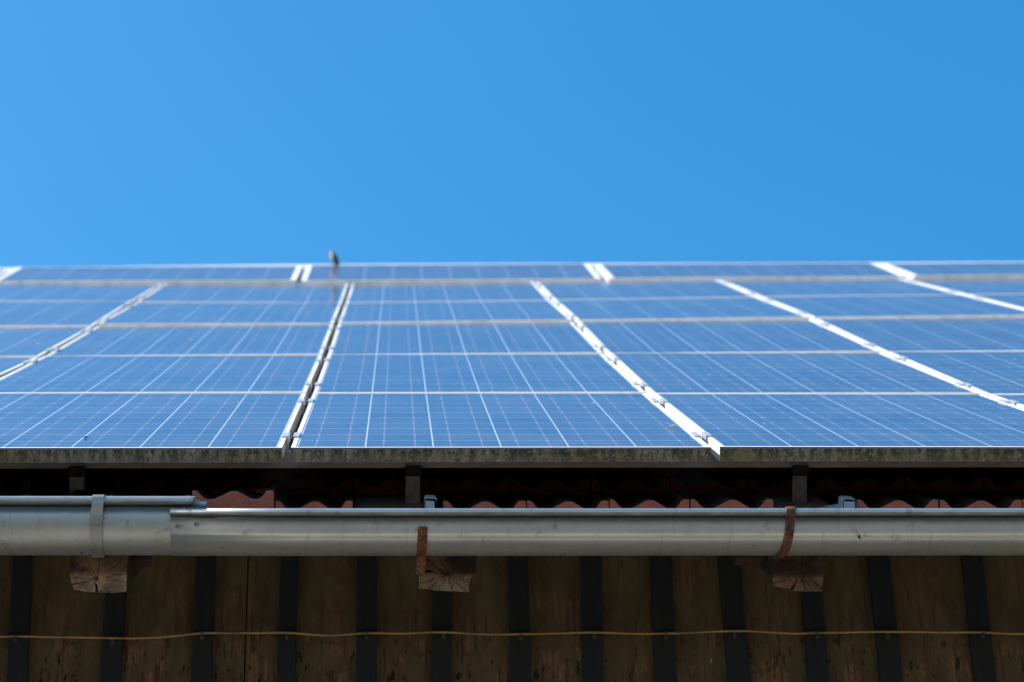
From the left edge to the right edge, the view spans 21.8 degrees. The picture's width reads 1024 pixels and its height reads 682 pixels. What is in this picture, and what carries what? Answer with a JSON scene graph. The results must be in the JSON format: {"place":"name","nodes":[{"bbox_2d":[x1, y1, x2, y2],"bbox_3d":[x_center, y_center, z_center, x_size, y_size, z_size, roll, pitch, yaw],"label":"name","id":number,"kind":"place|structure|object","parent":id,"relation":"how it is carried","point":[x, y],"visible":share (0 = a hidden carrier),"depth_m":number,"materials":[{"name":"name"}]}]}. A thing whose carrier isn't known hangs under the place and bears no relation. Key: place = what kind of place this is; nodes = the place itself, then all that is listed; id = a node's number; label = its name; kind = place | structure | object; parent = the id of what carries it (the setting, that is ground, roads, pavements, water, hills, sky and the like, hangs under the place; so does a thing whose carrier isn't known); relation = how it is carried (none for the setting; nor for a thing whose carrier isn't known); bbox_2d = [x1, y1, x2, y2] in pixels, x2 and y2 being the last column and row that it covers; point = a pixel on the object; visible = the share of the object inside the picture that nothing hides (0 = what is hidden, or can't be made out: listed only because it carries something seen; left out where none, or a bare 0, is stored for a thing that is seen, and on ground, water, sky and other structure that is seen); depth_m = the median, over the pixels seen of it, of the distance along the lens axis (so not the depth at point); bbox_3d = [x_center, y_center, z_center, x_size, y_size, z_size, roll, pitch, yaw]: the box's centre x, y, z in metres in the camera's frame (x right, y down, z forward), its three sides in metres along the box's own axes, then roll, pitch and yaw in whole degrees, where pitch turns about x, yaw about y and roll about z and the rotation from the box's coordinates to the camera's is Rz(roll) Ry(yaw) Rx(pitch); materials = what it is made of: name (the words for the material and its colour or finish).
{"place":"outdoors","nodes":[
{"label":"outdoors","id":0,"kind":"place"},
{"bbox_2d":[0,0,1023,283],"label":"sky","id":1,"kind":"structure","parent":0,"point":[133,132],"materials":[{"name":"blue"}]},
{"label":"ground","id":2,"kind":"structure","parent":0,"visible":0},
{"bbox_2d":[0,262,1023,681],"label":"barn","id":3,"kind":"structure","parent":2,"relation":"on","point":[126,596],"depth_m":6.89,"materials":[{"name":"brown"}]},
{"bbox_2d":[297,413,304,426],"bbox_3d":[1.210,0.231,7.673,6.000,0.062,0.060,0,-31,-2],"label":"mounting rail","id":4,"kind":"object","parent":3,"relation":"attached to","point":[300,421],"depth_m":7.58,"materials":[{"name":"metal"}]},
{"bbox_2d":[298,273,605,281],"bbox_3d":[0.279,-0.368,15.372,7.000,0.096,0.058,0,-31,-2],"label":"mounting rail","id":5,"kind":"object","parent":3,"relation":"attached to","point":[602,278],"visible":0.05,"depth_m":15.36,"materials":[{"name":"metal"}]},
{"bbox_2d":[0,269,13,276],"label":"solar panel","id":6,"kind":"object","parent":5,"relation":"on","point":[3,272],"visible":0.46,"depth_m":15.25,"materials":[{"name":"glass"}]},
{"bbox_2d":[0,495,1023,573],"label":"rain gutter","id":7,"kind":"object","parent":3,"relation":"attached to","point":[97,526],"visible":1,"depth_m":6.10,"materials":[{"name":"metal"}]},
{"bbox_2d":[0,450,1023,502],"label":"mounting rail","id":8,"kind":"object","parent":3,"relation":"attached to","point":[800,472],"visible":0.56,"depth_m":6.54,"materials":[{"name":"metal"}]},
{"bbox_2d":[0,393,305,462],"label":"solar panel","id":9,"kind":"object","parent":8,"relation":"attached to","point":[140,427],"visible":1,"depth_m":6.79,"materials":[{"name":"glass"}]},
{"bbox_2d":[291,393,710,461],"bbox_3d":[-0.060,0.219,7.092,1.000,0.040,1.650,0,3,-2],"label":"solar panel","id":10,"kind":"object","parent":8,"relation":"attached to","point":[476,427],"visible":1,"depth_m":6.73,"materials":[{"name":"glass"}]},
{"bbox_2d":[653,393,1023,461],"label":"solar panel","id":11,"kind":"object","parent":8,"relation":"attached to","point":[896,427],"visible":0.87,"depth_m":6.88,"materials":[{"name":"glass"}]},
{"bbox_2d":[989,394,1023,407],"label":"solar panel","id":12,"kind":"object","parent":8,"relation":"attached to","point":[1016,400],"visible":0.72,"depth_m":7.85,"materials":[{"name":"glass"}]},
{"bbox_2d":[0,630,1023,644],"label":"cable","id":13,"kind":"object","parent":3,"relation":"attached to","point":[520,634],"visible":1,"depth_m":6.86,"materials":[{"name":"brown metal"}]},
{"bbox_3d":[0.584,0.193,8.259,7.000,0.059,0.058,0,-31,-2],"label":"mounting rail","id":14,"kind":"object","parent":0,"visible":0},
{"bbox_2d":[0,357,38,377],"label":"solar panel","id":15,"kind":"object","parent":14,"relation":"attached to","point":[8,365],"visible":0.66,"depth_m":9.18,"materials":[{"name":"glass"}]},
{"bbox_2d":[0,355,321,402],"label":"solar panel","id":16,"kind":"object","parent":14,"relation":"attached to","point":[193,374],"visible":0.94,"depth_m":8.63,"materials":[{"name":"glass"}]},
{"bbox_2d":[313,354,644,392],"bbox_3d":[-0.131,0.116,8.756,1.000,0.041,1.650,0,4,-2],"label":"solar panel","id":17,"kind":"object","parent":14,"relation":"attached to","point":[471,373],"visible":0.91,"depth_m":8.64,"materials":[{"name":"glass"}]},
{"bbox_2d":[609,352,980,397],"bbox_3d":[0.880,0.115,8.799,1.000,0.040,1.650,0,4,-2],"label":"solar panel","id":18,"kind":"object","parent":14,"relation":"attached to","point":[813,373],"visible":0.85,"depth_m":8.68,"materials":[{"name":"glass"}]},
{"bbox_2d":[887,351,1023,395],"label":"solar panel","id":19,"kind":"object","parent":14,"relation":"attached to","point":[987,373],"visible":0.72,"depth_m":9.01,"materials":[{"name":"glass"}]},
{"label":"mounting rail","id":20,"kind":"object","parent":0,"visible":0},
{"bbox_2d":[0,327,91,357],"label":"solar panel","id":21,"kind":"object","parent":20,"relation":"attached to","point":[19,341],"visible":0.72,"depth_m":10.43,"materials":[{"name":"glass"}]},
{"bbox_2d":[47,324,332,362],"bbox_3d":[-1.214,0.008,10.376,1.001,0.041,1.650,-1,4,-2],"label":"solar panel","id":22,"kind":"object","parent":20,"relation":"attached to","point":[313,339],"visible":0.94,"depth_m":10.29,"materials":[{"name":"glass"}]},
{"bbox_2d":[328,322,602,353],"bbox_3d":[-0.203,0.000,10.419,1.000,0.042,1.650,0,4,-2],"label":"solar panel","id":23,"kind":"object","parent":20,"relation":"attached to","point":[484,338],"visible":0.87,"depth_m":10.33,"materials":[{"name":"glass"}]},
{"bbox_2d":[578,319,880,357],"bbox_3d":[0.809,-0.008,10.462,1.001,0.041,1.650,-1,5,-2],"label":"solar panel","id":24,"kind":"object","parent":20,"relation":"attached to","point":[745,336],"visible":0.84,"depth_m":10.37,"materials":[{"name":"glass"}]},
{"bbox_2d":[815,317,1023,354],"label":"solar panel","id":25,"kind":"object","parent":20,"relation":"attached to","point":[884,335],"visible":0.71,"depth_m":10.55,"materials":[{"name":"glass"}]},
{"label":"mounting rail","id":26,"kind":"object","parent":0,"visible":0},
{"bbox_2d":[0,301,131,328],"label":"solar panel","id":27,"kind":"object","parent":26,"relation":"attached to","point":[92,314],"visible":0.74,"depth_m":12.03,"materials":[{"name":"glass"}]},
{"bbox_2d":[98,302,341,330],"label":"solar panel","id":28,"kind":"object","parent":26,"relation":"attached to","point":[216,313],"visible":0.91,"depth_m":11.88,"materials":[{"name":"glass"}]},
{"bbox_2d":[338,300,571,323],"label":"solar panel","id":29,"kind":"object","parent":26,"relation":"attached to","point":[463,312],"visible":0.88,"depth_m":11.94,"materials":[{"name":"glass"}]},
{"bbox_2d":[555,297,809,324],"bbox_3d":[0.738,-0.136,12.124,1.001,0.041,1.650,-1,4,-2],"label":"solar panel","id":30,"kind":"object","parent":26,"relation":"attached to","point":[746,308],"visible":0.84,"depth_m":11.99,"materials":[{"name":"glass"}]},
{"bbox_2d":[762,295,1023,320],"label":"solar panel","id":31,"kind":"object","parent":26,"relation":"attached to","point":[813,308],"visible":0.84,"depth_m":12.05,"materials":[{"name":"glass"}]},
{"bbox_2d":[968,294,1023,308],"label":"solar panel","id":32,"kind":"object","parent":26,"relation":"attached to","point":[1015,300],"visible":0.69,"depth_m":12.65,"materials":[{"name":"glass"}]},
{"bbox_3d":[0.370,-0.180,13.246,7.000,0.100,0.087,0,-31,-2],"label":"mounting rail","id":33,"kind":"object","parent":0,"visible":0},
{"bbox_2d":[0,283,161,304],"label":"solar panel","id":34,"kind":"object","parent":33,"relation":"attached to","point":[134,292],"visible":0.73,"depth_m":13.70,"materials":[{"name":"glass"}]},
{"bbox_2d":[136,283,347,306],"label":"solar panel","id":35,"kind":"object","parent":33,"relation":"attached to","point":[207,292],"visible":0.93,"depth_m":13.65,"materials":[{"name":"glass"}]},
{"bbox_2d":[346,282,548,302],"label":"solar panel","id":36,"kind":"object","parent":33,"relation":"attached to","point":[447,292],"visible":0.86,"depth_m":13.69,"materials":[{"name":"glass"}]},
{"bbox_2d":[537,279,755,301],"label":"solar panel","id":37,"kind":"object","parent":33,"relation":"attached to","point":[636,289],"visible":0.85,"depth_m":13.73,"materials":[{"name":"glass"}]},
{"bbox_2d":[720,278,961,298],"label":"solar panel","id":38,"kind":"object","parent":33,"relation":"attached to","point":[814,287],"visible":0.79,"depth_m":13.76,"materials":[{"name":"glass"}]},
{"bbox_2d":[903,278,1023,295],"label":"solar panel","id":39,"kind":"object","parent":33,"relation":"attached to","point":[964,286],"visible":0.71,"depth_m":13.99,"materials":[{"name":"glass"}]},
{"bbox_3d":[0.303,-0.317,14.815,7.000,0.095,0.083,0,-31,-2],"label":"mounting rail","id":40,"kind":"object","parent":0,"visible":0},
{"bbox_2d":[0,266,301,284],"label":"solar panel","id":41,"kind":"object","parent":40,"relation":"attached to","point":[162,275],"visible":0.91,"depth_m":14.94,"materials":[{"name":"glass"}]},
{"bbox_2d":[301,263,601,286],"bbox_3d":[-0.352,-0.375,15.081,1.650,0.036,0.992,0,7,-2],"label":"solar panel","id":42,"kind":"object","parent":40,"relation":"on","point":[349,275],"visible":0.87,"depth_m":14.98,"materials":[{"name":"glass"}]},
{"bbox_2d":[329,250,338,265],"bbox_3d":[-1.041,-0.471,15.525,0.068,0.130,0.040,6,-32,-13],"label":"bird","id":43,"kind":"object","parent":42,"relation":"on","point":[334,258],"visible":0.95,"depth_m":15.52},
{"bbox_2d":[596,263,906,280],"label":"solar panel","id":44,"kind":"object","parent":40,"relation":"attached to","point":[706,271],"visible":0.87,"depth_m":15.06,"materials":[{"name":"glass"}]},
{"bbox_2d":[881,262,1023,278],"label":"solar panel","id":45,"kind":"object","parent":40,"relation":"attached to","point":[960,270],"visible":0.68,"depth_m":15.11,"materials":[{"name":"glass"}]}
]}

